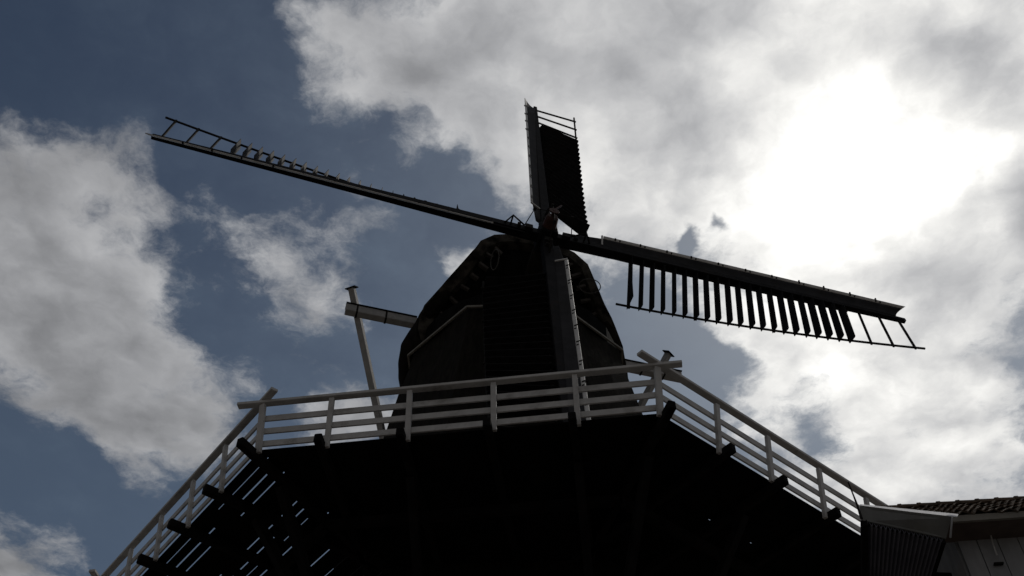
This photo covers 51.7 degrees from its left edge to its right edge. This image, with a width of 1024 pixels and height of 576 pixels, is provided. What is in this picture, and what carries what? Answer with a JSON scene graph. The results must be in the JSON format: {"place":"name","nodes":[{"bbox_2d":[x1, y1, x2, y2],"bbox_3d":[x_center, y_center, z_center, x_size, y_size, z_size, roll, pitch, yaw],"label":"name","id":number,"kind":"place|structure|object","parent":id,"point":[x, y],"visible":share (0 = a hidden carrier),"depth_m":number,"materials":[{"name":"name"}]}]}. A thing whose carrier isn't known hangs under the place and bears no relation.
{"place":"outdoors","nodes":[
{"label":"outdoors","id":0,"kind":"place"},
{"bbox_2d":[89,98,925,575],"bbox_3d":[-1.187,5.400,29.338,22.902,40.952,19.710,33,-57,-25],"label":"windmill","id":1,"kind":"object","parent":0,"point":[521,434],"visible":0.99,"depth_m":21.98,"materials":[{"name":"wood"}]},
{"bbox_2d":[0,0,1023,575],"label":"sky","id":2,"kind":"structure","parent":0,"point":[150,289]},
{"bbox_2d":[847,482,1023,575],"bbox_3d":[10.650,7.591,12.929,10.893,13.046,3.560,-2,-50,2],"label":"barn","id":3,"kind":"structure","parent":0,"point":[979,537],"depth_m":16.16,"materials":[{"name":"wood"}]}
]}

